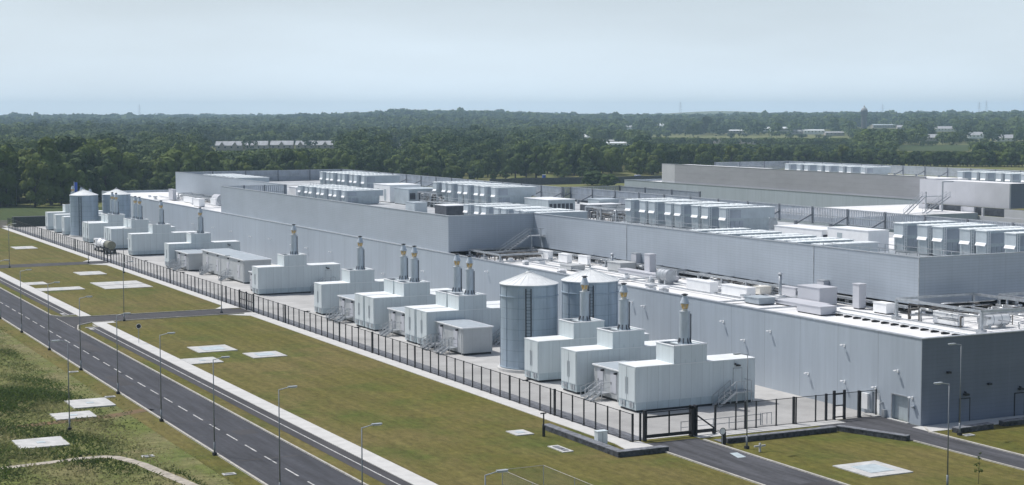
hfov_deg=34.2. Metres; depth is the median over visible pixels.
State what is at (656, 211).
air handling unit
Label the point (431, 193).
pipe rack
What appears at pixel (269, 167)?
tree
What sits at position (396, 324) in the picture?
switch room
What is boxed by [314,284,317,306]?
front door
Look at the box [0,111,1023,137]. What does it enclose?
distant woodland
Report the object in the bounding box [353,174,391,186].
air handling unit
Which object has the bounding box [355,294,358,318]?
front door
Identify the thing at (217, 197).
round duct
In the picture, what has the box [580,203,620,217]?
plant cabin
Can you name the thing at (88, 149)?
tree
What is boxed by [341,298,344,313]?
door
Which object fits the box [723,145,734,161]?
tree
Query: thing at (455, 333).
door
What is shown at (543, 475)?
wire cage
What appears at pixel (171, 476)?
field path
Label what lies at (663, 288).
roof vent
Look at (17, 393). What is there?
long grass
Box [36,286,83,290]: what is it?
concrete pad
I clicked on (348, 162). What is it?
tree
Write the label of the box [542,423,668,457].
stone wall
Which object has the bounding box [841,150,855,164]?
tree
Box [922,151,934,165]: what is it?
tree
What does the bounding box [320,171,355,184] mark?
air handling unit
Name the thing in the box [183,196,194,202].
roof unit
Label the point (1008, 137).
house
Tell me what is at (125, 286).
concrete pad
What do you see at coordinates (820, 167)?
air handling unit
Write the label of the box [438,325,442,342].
door
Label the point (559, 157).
tree
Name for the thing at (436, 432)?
lawn
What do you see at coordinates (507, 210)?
air handling unit
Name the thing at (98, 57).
sky
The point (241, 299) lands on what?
swing gate
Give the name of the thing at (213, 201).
roof unit
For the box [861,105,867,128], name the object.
water tower
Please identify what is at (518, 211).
air handling unit
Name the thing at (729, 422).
barrier rail
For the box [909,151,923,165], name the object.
tree
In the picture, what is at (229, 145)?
terrace house
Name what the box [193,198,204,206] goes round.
roof unit
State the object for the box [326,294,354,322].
switch room
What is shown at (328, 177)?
air handling unit
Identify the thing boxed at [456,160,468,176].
tree
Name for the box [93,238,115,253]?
tank lorry
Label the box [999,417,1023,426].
stone wall
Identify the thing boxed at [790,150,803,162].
tree
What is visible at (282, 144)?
terrace house
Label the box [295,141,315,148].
terrace house
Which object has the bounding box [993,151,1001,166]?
tree
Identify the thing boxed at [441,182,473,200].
air handling unit
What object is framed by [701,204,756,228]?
air handling unit
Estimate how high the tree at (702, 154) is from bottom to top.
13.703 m
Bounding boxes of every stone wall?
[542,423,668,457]
[726,426,836,443]
[836,425,909,440]
[952,422,993,432]
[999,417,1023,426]
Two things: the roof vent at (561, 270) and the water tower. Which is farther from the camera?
the water tower
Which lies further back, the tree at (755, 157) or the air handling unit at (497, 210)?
the tree at (755, 157)
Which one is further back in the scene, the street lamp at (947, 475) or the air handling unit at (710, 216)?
the air handling unit at (710, 216)
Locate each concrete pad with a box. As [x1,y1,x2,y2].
[11,246,37,248]
[12,436,69,448]
[24,282,46,284]
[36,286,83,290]
[50,410,95,420]
[65,397,115,408]
[73,271,105,274]
[91,280,143,285]
[98,284,152,288]
[181,357,223,364]
[187,344,237,352]
[242,351,286,357]
[506,429,533,435]
[547,445,573,452]
[833,460,912,477]
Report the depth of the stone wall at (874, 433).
143.97 m
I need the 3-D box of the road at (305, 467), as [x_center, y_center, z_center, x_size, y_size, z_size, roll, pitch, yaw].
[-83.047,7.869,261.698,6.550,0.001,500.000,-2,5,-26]
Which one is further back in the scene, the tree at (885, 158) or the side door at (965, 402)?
the tree at (885, 158)
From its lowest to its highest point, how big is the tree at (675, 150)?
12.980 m
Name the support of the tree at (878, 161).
on the ground at (196, 467)
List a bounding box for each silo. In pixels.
[69,188,98,236]
[102,187,130,217]
[497,268,558,373]
[561,265,618,326]
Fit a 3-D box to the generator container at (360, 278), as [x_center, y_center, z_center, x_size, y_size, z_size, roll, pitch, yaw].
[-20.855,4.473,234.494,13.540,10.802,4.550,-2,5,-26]
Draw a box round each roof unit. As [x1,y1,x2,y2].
[169,189,175,200]
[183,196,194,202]
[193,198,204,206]
[210,198,220,205]
[538,249,552,260]
[558,253,572,262]
[578,255,590,265]
[686,278,717,292]
[721,283,755,296]
[782,285,797,296]
[873,301,894,314]
[933,310,963,326]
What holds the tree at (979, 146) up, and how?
on the ground at (196, 467)
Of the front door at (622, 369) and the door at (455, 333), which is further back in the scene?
the door at (455, 333)
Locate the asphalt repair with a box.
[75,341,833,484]
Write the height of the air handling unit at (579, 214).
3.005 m
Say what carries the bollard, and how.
on the lawn at (436, 432)
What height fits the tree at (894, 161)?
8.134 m
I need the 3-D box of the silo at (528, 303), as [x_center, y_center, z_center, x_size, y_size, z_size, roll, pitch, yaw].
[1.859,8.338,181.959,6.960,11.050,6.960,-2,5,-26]
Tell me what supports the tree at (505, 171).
on the ground at (196, 467)
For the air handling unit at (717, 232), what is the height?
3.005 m
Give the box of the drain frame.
[222,472,236,475]
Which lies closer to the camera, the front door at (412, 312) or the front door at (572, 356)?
the front door at (572, 356)
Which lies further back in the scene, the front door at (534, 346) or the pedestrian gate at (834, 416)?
the front door at (534, 346)
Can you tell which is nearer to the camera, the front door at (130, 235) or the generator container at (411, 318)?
the generator container at (411, 318)
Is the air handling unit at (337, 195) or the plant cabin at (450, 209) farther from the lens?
the air handling unit at (337, 195)
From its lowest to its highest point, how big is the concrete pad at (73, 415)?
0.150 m
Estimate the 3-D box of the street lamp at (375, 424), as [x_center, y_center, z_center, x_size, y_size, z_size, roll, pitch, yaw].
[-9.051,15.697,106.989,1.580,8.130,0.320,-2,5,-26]
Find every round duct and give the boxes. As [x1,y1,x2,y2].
[211,194,220,205]
[656,268,675,284]
[977,314,1010,328]
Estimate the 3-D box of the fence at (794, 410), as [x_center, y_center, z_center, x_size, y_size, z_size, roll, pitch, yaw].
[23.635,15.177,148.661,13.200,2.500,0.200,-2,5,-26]
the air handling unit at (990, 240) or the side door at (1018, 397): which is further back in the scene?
the air handling unit at (990, 240)
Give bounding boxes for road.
[0,261,250,329]
[0,289,360,484]
[820,416,1023,468]
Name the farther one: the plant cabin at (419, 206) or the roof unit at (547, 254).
the plant cabin at (419, 206)
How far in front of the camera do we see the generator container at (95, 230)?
362.32 m
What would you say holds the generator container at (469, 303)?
on the yard at (656, 425)
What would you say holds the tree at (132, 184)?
on the ground at (196, 467)
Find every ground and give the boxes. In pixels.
[0,123,1023,484]
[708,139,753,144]
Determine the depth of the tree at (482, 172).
704.89 m
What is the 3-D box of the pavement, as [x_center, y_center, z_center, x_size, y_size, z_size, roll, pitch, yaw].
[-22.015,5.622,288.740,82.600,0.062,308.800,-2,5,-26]
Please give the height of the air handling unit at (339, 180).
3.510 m
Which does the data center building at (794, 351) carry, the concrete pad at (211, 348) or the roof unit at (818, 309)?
the roof unit at (818, 309)
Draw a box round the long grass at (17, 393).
[0,327,241,484]
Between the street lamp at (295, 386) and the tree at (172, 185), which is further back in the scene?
the tree at (172, 185)
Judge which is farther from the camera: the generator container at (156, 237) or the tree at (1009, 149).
the tree at (1009, 149)
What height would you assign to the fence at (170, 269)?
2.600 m
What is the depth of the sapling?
125.33 m
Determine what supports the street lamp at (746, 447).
on the lawn at (436, 432)
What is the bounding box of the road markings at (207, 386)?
[0,280,399,484]
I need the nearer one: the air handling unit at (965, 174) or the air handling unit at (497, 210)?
the air handling unit at (497, 210)
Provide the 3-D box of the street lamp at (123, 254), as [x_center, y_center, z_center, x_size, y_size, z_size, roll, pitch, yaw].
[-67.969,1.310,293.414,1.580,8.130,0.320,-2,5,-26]
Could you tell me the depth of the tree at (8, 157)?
504.19 m
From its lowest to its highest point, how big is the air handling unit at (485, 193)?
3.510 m
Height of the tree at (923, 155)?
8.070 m
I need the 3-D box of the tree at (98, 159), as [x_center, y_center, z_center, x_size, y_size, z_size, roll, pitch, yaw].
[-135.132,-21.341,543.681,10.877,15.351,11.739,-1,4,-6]
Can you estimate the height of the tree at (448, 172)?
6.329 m
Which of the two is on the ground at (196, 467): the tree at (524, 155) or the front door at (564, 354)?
the tree at (524, 155)
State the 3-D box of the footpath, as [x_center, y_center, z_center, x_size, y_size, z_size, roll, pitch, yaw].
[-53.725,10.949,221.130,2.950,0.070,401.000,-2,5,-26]
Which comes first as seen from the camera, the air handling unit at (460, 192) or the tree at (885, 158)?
the air handling unit at (460, 192)
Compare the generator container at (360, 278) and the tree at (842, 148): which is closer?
the generator container at (360, 278)
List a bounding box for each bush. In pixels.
[581,170,601,184]
[598,174,619,185]
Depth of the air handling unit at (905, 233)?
195.59 m
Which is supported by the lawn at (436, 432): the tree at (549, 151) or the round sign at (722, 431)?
the round sign at (722, 431)
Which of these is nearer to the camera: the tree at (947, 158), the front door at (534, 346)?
the front door at (534, 346)
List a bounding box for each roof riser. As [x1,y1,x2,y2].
[607,260,635,271]
[797,284,837,304]
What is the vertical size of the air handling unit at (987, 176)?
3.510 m
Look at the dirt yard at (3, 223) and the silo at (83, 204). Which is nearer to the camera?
the silo at (83, 204)
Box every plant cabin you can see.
[289,186,297,195]
[373,183,420,202]
[394,187,432,204]
[406,201,427,211]
[434,204,463,214]
[524,197,575,210]
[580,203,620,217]
[587,198,618,202]
[774,224,827,237]
[827,226,889,250]
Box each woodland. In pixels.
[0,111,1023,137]
[0,120,1023,151]
[0,128,880,164]
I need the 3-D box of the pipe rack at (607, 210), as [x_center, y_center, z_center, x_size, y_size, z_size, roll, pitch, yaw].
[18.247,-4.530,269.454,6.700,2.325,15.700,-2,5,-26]
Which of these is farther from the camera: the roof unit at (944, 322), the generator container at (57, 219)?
the generator container at (57, 219)
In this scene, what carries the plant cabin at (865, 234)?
on the data center building at (794, 351)
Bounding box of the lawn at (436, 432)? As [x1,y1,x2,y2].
[0,228,1023,484]
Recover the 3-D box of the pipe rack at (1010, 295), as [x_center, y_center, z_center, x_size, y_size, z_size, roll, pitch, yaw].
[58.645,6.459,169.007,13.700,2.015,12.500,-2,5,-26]
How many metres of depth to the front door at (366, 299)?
215.67 m
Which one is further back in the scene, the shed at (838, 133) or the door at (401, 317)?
the shed at (838, 133)
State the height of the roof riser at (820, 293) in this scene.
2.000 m
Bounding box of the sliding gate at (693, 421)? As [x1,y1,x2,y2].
[639,404,715,440]
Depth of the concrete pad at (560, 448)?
138.59 m
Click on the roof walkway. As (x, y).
(903, 324)
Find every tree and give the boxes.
[0,145,19,205]
[0,148,25,204]
[1,143,21,197]
[14,151,35,201]
[18,149,36,200]
[19,159,48,206]
[30,136,76,204]
[48,177,71,203]
[52,136,86,152]
[61,151,96,187]
[64,170,87,202]
[70,174,92,193]
[73,143,100,166]
[82,141,103,151]
[86,138,117,152]
[87,154,114,199]
[90,158,121,195]
[101,146,143,188]
[122,179,140,190]
[133,159,152,188]
[140,177,161,189]
[147,153,164,188]
[148,148,182,183]
[158,172,174,189]
[167,175,175,188]
[171,156,195,174]
[183,145,205,169]
[190,154,206,171]
[204,151,230,170]
[217,153,231,165]
[218,157,229,166]
[224,155,251,170]
[238,162,252,170]
[249,156,264,170]
[260,164,277,169]
[275,148,299,169]
[293,151,311,166]
[294,152,309,169]
[302,149,317,166]
[319,157,343,168]
[333,150,348,165]
[338,153,358,169]
[350,157,365,170]
[359,158,377,170]
[363,155,379,171]
[364,152,388,172]
[383,154,404,168]
[384,159,397,172]
[394,163,415,174]
[404,157,418,172]
[415,155,439,177]
[419,153,428,167]
[428,155,441,176]
[433,152,444,176]
[437,149,459,170]
[441,167,455,177]
[444,158,461,172]
[450,166,459,178]
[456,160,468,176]
[467,165,479,179]
[469,162,484,178]
[470,159,485,170]
[481,153,496,176]
[487,151,501,173]
[490,169,497,178]
[499,166,509,178]
[506,148,516,174]
[507,153,524,177]
[514,143,532,154]
[520,152,531,176]
[523,145,546,177]
[538,144,551,173]
[543,146,557,165]
[546,156,566,175]
[550,144,568,159]
[551,151,572,175]
[559,162,570,176]
[565,146,580,175]
[576,165,586,176]
[577,152,592,170]
[581,143,604,168]
[588,165,599,171]
[600,146,608,172]
[602,147,622,173]
[602,148,623,173]
[622,145,635,170]
[628,156,644,174]
[629,149,647,171]
[630,140,650,163]
[644,160,658,174]
[645,155,660,174]
[650,149,667,172]
[652,148,665,173]
[657,145,675,163]
[664,145,681,163]
[677,145,694,163]
[686,144,696,163]
[692,143,712,164]
[708,144,716,153]
[711,157,723,165]
[719,146,726,160]
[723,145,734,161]
[724,146,738,166]
[730,144,741,150]
[735,151,751,164]
[736,155,745,166]
[748,153,761,167]
[753,147,765,164]
[764,148,771,164]
[770,146,792,162]
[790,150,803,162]
[796,146,814,162]
[808,149,818,161]
[815,151,823,163]
[823,152,834,163]
[831,151,840,162]
[837,144,848,162]
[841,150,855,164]
[849,151,862,163]
[859,150,868,164]
[866,152,877,164]
[873,151,884,164]
[878,150,895,165]
[887,151,899,164]
[896,151,905,165]
[900,152,914,165]
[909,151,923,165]
[919,151,930,165]
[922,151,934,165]
[932,151,942,165]
[936,151,954,166]
[951,151,958,166]
[952,152,965,166]
[960,152,973,166]
[968,150,978,166]
[971,142,985,165]
[973,149,989,166]
[986,150,995,166]
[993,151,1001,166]
[995,152,1011,166]
[1004,147,1016,151]
[1004,151,1018,166]
[1013,152,1022,166]
[1020,154,1023,163]
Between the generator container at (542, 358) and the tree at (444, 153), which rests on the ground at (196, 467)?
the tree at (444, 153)
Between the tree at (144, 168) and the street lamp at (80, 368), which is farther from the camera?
the tree at (144, 168)
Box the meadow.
[898,145,969,150]
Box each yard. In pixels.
[0,220,8,227]
[4,226,866,440]
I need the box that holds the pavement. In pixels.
[2,228,1023,448]
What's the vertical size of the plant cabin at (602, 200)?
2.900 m
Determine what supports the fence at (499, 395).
on the yard at (656, 425)
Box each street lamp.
[8,223,15,267]
[20,269,30,332]
[47,282,59,349]
[51,340,71,430]
[79,296,91,369]
[116,313,130,393]
[123,227,129,272]
[123,261,132,320]
[159,332,174,421]
[212,356,229,455]
[220,255,229,312]
[278,385,296,484]
[361,423,381,484]
[485,469,507,484]
[733,353,748,448]
[934,382,949,484]
[948,343,961,435]
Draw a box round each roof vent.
[535,258,545,263]
[556,269,566,273]
[645,284,656,289]
[647,276,654,282]
[658,285,669,291]
[740,294,750,301]
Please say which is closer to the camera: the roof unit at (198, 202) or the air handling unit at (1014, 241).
the air handling unit at (1014, 241)
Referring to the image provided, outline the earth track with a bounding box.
[0,409,151,428]
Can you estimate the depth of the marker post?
144.12 m
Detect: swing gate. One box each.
[103,247,111,262]
[239,289,253,311]
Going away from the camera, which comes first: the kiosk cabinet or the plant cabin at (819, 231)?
the kiosk cabinet
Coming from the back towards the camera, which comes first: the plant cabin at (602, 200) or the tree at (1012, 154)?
the tree at (1012, 154)
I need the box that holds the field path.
[1,455,197,484]
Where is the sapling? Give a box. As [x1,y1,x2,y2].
[974,452,982,483]
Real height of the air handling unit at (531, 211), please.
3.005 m
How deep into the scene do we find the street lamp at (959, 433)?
144.13 m
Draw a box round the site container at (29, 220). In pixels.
[12,216,45,226]
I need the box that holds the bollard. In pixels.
[721,433,725,444]
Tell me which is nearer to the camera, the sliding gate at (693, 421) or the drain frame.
the drain frame
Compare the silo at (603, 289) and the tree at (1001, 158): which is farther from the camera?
the tree at (1001, 158)
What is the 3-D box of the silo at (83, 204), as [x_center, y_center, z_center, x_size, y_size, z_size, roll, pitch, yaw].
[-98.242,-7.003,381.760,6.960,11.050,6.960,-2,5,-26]
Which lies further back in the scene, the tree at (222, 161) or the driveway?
the tree at (222, 161)
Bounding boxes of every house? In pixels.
[215,141,242,150]
[244,141,268,149]
[270,141,294,148]
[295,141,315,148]
[316,141,334,148]
[926,134,938,141]
[935,126,953,131]
[967,132,983,138]
[993,135,1013,141]
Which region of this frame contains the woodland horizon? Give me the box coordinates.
[0,107,1023,123]
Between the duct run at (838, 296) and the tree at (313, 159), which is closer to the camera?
the duct run at (838, 296)
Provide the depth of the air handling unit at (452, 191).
308.67 m
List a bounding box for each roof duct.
[618,268,679,281]
[775,298,829,307]
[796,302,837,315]
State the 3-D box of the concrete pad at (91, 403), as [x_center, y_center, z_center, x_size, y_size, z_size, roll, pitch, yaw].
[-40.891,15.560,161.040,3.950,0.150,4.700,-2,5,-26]
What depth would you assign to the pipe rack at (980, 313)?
163.33 m
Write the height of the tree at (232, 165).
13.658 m
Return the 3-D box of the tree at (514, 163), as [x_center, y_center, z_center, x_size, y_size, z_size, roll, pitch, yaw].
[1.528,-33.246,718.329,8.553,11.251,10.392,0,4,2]
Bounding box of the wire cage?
[502,465,591,484]
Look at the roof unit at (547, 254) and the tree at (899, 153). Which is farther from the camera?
the tree at (899, 153)
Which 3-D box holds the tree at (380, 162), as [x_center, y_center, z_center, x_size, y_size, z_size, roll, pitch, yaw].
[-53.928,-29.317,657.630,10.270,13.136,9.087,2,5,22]
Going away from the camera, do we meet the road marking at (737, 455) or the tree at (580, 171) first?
the road marking at (737, 455)
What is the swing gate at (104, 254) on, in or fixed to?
attached to the fence at (170, 269)
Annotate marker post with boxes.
[540,412,546,436]
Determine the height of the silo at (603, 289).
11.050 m
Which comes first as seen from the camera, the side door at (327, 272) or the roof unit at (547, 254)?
the roof unit at (547, 254)
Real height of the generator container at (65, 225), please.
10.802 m
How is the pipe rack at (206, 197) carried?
on the data center building at (794, 351)
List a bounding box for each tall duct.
[644,253,655,271]
[852,283,865,308]
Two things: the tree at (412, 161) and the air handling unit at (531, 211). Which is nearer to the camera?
the air handling unit at (531, 211)
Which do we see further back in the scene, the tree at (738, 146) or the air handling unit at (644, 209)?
the tree at (738, 146)
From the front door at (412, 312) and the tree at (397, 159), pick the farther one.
the tree at (397, 159)
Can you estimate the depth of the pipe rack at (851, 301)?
179.78 m
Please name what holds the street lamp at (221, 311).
on the side road at (72, 322)
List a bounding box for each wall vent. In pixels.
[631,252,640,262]
[816,279,828,285]
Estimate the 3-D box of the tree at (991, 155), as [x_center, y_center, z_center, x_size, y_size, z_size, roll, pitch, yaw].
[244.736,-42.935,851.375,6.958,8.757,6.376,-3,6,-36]
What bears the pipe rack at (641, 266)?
on the data center building at (794, 351)
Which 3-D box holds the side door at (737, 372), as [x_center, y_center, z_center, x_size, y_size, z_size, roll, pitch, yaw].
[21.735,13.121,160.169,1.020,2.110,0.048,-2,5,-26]
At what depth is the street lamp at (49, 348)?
197.35 m
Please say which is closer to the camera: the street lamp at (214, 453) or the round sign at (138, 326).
the street lamp at (214, 453)
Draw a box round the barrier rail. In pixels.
[680,412,771,430]
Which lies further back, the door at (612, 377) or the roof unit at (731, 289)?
the roof unit at (731, 289)
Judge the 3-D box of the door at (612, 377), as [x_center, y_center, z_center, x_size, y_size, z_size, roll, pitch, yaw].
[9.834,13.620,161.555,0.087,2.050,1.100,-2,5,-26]
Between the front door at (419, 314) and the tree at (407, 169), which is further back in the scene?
the tree at (407, 169)
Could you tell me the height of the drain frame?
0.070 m
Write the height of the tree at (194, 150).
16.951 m
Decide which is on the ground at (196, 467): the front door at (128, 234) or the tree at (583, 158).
the tree at (583, 158)
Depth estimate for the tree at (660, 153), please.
765.25 m
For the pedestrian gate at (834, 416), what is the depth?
151.65 m
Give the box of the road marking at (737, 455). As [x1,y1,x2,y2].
[730,452,745,457]
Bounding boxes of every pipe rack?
[177,193,211,201]
[417,191,444,206]
[466,246,560,261]
[585,205,625,221]
[588,254,687,278]
[697,272,797,295]
[840,298,955,310]
[891,293,1023,332]
[997,292,1023,306]
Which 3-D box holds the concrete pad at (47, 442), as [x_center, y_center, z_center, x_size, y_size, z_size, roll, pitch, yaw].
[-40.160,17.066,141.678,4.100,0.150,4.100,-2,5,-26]
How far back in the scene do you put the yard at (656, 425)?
175.10 m
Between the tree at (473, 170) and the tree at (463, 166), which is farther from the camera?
the tree at (463, 166)
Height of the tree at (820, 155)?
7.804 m
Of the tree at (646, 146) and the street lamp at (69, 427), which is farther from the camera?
the tree at (646, 146)
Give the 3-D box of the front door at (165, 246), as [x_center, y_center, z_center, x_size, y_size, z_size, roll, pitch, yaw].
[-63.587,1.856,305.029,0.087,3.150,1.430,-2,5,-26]
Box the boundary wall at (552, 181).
[489,175,661,184]
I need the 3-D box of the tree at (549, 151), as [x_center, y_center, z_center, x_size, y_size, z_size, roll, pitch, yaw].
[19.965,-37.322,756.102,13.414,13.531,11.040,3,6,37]
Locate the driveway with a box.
[646,438,841,484]
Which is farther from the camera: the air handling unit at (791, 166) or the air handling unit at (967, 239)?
the air handling unit at (791, 166)
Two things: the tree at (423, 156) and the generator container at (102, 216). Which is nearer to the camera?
the generator container at (102, 216)
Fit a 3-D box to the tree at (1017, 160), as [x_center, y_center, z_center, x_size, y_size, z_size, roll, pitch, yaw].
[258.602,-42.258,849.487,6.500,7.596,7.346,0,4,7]
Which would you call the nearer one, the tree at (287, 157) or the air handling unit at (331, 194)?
the air handling unit at (331, 194)
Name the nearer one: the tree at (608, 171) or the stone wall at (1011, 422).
the stone wall at (1011, 422)
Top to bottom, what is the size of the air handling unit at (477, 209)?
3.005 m
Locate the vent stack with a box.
[774,272,785,296]
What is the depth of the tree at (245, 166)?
592.25 m
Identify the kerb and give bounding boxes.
[0,287,1023,484]
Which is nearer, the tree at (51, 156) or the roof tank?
the roof tank
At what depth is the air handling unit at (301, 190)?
342.92 m
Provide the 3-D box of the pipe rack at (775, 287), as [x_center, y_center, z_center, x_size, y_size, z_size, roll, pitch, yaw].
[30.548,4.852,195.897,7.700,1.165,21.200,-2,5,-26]
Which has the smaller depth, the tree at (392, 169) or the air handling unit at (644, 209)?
the air handling unit at (644, 209)
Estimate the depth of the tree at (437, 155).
691.68 m
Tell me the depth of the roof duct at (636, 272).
210.83 m
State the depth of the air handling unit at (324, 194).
330.57 m
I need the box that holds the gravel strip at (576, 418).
[10,228,642,440]
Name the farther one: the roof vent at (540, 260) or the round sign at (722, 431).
the roof vent at (540, 260)
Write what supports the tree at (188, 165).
on the ground at (196, 467)
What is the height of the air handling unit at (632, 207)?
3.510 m
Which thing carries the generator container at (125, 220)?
on the yard at (656, 425)
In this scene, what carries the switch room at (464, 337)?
on the yard at (656, 425)
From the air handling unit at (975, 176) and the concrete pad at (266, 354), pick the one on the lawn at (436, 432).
the concrete pad at (266, 354)
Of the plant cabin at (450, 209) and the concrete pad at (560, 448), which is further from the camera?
the plant cabin at (450, 209)
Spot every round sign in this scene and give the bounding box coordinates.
[136,324,140,337]
[719,428,725,443]
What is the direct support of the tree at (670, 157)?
on the ground at (196, 467)
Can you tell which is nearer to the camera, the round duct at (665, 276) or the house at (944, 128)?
the round duct at (665, 276)
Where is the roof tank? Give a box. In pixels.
[753,285,771,294]
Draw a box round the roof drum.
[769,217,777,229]
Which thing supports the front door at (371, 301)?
in the generator container at (414, 290)
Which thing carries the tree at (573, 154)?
on the ground at (196, 467)
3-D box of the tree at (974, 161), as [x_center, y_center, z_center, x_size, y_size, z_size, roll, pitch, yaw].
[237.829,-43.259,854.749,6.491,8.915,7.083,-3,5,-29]
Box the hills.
[195,111,761,115]
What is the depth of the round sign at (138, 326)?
203.24 m
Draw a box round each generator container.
[45,185,102,229]
[53,187,100,232]
[62,188,100,235]
[82,192,120,241]
[86,193,150,242]
[104,196,137,239]
[108,197,174,248]
[128,200,196,255]
[164,207,239,266]
[252,224,339,294]
[314,236,383,314]
[355,243,451,327]
[365,245,435,330]
[404,253,499,343]
[416,255,499,347]
[525,276,649,381]
[561,283,675,393]
[618,293,755,412]
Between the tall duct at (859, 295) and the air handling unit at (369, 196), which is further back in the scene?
the air handling unit at (369, 196)
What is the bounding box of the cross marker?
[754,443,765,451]
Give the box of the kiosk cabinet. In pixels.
[594,429,607,443]
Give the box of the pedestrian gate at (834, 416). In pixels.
[832,389,845,419]
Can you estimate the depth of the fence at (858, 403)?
152.78 m
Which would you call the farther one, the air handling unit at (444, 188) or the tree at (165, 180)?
the tree at (165, 180)
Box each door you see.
[128,234,129,249]
[130,235,131,250]
[164,244,166,260]
[166,244,168,261]
[237,265,239,277]
[252,267,254,287]
[255,268,257,288]
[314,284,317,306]
[318,285,321,307]
[325,270,330,281]
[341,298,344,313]
[350,301,352,316]
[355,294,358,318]
[359,296,362,319]
[365,297,368,321]
[369,298,373,323]
[391,311,394,327]
[400,314,403,330]
[405,308,409,334]
[410,309,414,335]
[417,311,421,337]
[422,312,426,339]
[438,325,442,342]
[453,329,457,346]
[525,340,530,370]
[531,341,537,372]
[561,349,568,381]
[569,351,575,383]
[597,368,602,389]
[610,371,615,393]
[619,365,626,399]
[627,367,634,401]
[733,367,741,389]
[874,392,879,414]
[891,393,908,422]
[959,397,969,421]
[1014,392,1023,415]
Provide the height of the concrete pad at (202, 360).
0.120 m
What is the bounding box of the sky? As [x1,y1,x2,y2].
[0,0,1023,114]
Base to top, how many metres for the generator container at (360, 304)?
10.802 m
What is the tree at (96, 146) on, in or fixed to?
on the ground at (196, 467)
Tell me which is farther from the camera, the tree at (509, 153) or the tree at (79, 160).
the tree at (509, 153)
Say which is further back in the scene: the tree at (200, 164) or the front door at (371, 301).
the tree at (200, 164)
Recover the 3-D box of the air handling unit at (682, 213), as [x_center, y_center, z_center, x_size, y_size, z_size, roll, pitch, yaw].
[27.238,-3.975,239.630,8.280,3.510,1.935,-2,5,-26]
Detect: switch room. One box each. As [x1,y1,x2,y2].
[167,249,202,270]
[199,248,271,283]
[248,271,251,290]
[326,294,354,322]
[379,307,404,336]
[420,319,493,355]
[580,360,632,401]
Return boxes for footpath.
[0,271,437,484]
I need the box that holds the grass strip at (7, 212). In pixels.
[0,207,101,221]
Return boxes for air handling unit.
[235,177,269,181]
[297,184,334,196]
[304,185,343,196]
[309,186,348,197]
[316,186,352,198]
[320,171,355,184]
[320,187,361,199]
[326,171,358,184]
[328,188,367,199]
[330,172,367,184]
[333,188,372,200]
[337,172,370,184]
[341,189,382,203]
[342,173,379,186]
[349,173,382,186]
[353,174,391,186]
[361,174,399,188]
[432,181,474,199]
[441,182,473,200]
[447,182,489,201]
[457,183,499,202]
[463,183,506,203]
[463,203,512,214]
[474,184,512,202]
[474,204,523,214]
[480,185,524,202]
[481,205,530,213]
[490,186,536,204]
[493,206,543,213]
[500,207,551,213]
[514,208,562,212]
[522,209,572,212]
[534,210,587,218]
[625,198,676,222]
[639,199,691,223]
[648,200,701,224]
[664,201,714,226]
[673,202,727,227]
[690,227,750,231]
[691,203,743,228]
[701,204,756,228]
[708,229,769,233]
[718,206,774,229]
[719,231,781,235]
[740,233,803,237]
[752,234,816,239]
[774,237,839,241]
[785,163,813,169]
[788,238,853,243]
[797,164,803,169]
[804,164,833,170]
[811,241,878,251]
[817,164,841,170]
[825,165,854,171]
[839,165,864,171]
[847,166,876,172]
[861,166,890,173]
[893,220,956,252]
[917,222,981,254]
[932,223,996,255]
[957,171,987,179]
[959,226,1023,254]
[971,171,1003,180]
[975,227,1023,253]
[980,172,1011,181]
[995,172,1023,181]
[1004,231,1023,251]
[1005,173,1023,182]
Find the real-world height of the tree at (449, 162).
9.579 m
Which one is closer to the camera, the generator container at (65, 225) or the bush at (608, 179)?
the generator container at (65, 225)
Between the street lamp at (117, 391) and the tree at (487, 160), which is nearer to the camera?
the street lamp at (117, 391)
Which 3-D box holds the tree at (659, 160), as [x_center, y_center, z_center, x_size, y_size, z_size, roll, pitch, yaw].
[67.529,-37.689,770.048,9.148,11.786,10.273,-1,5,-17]
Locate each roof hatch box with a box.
[560,263,585,270]
[744,295,775,304]
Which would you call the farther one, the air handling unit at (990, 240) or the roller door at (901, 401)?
the air handling unit at (990, 240)
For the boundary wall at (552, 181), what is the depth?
653.23 m
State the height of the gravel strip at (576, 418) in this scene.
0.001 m
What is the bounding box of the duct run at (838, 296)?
[557,252,910,308]
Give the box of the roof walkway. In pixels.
[760,306,987,334]
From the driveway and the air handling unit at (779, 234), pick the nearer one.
the driveway
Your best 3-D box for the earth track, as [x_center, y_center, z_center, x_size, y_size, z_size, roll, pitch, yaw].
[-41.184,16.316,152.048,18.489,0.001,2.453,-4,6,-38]
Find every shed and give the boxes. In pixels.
[606,142,630,144]
[726,130,744,133]
[790,129,802,133]
[802,129,824,133]
[823,131,844,135]
[870,124,895,127]
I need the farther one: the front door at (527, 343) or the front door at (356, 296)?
the front door at (356, 296)
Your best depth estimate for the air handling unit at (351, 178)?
354.84 m
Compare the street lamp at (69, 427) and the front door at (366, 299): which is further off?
the front door at (366, 299)
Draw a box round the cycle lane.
[0,277,411,484]
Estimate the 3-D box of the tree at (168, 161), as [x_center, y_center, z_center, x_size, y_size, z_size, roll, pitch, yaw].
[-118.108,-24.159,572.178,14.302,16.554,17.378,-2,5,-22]
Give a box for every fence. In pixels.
[9,218,103,260]
[111,251,238,306]
[253,295,633,441]
[714,393,832,431]
[845,389,876,418]
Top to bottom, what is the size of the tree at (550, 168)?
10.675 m

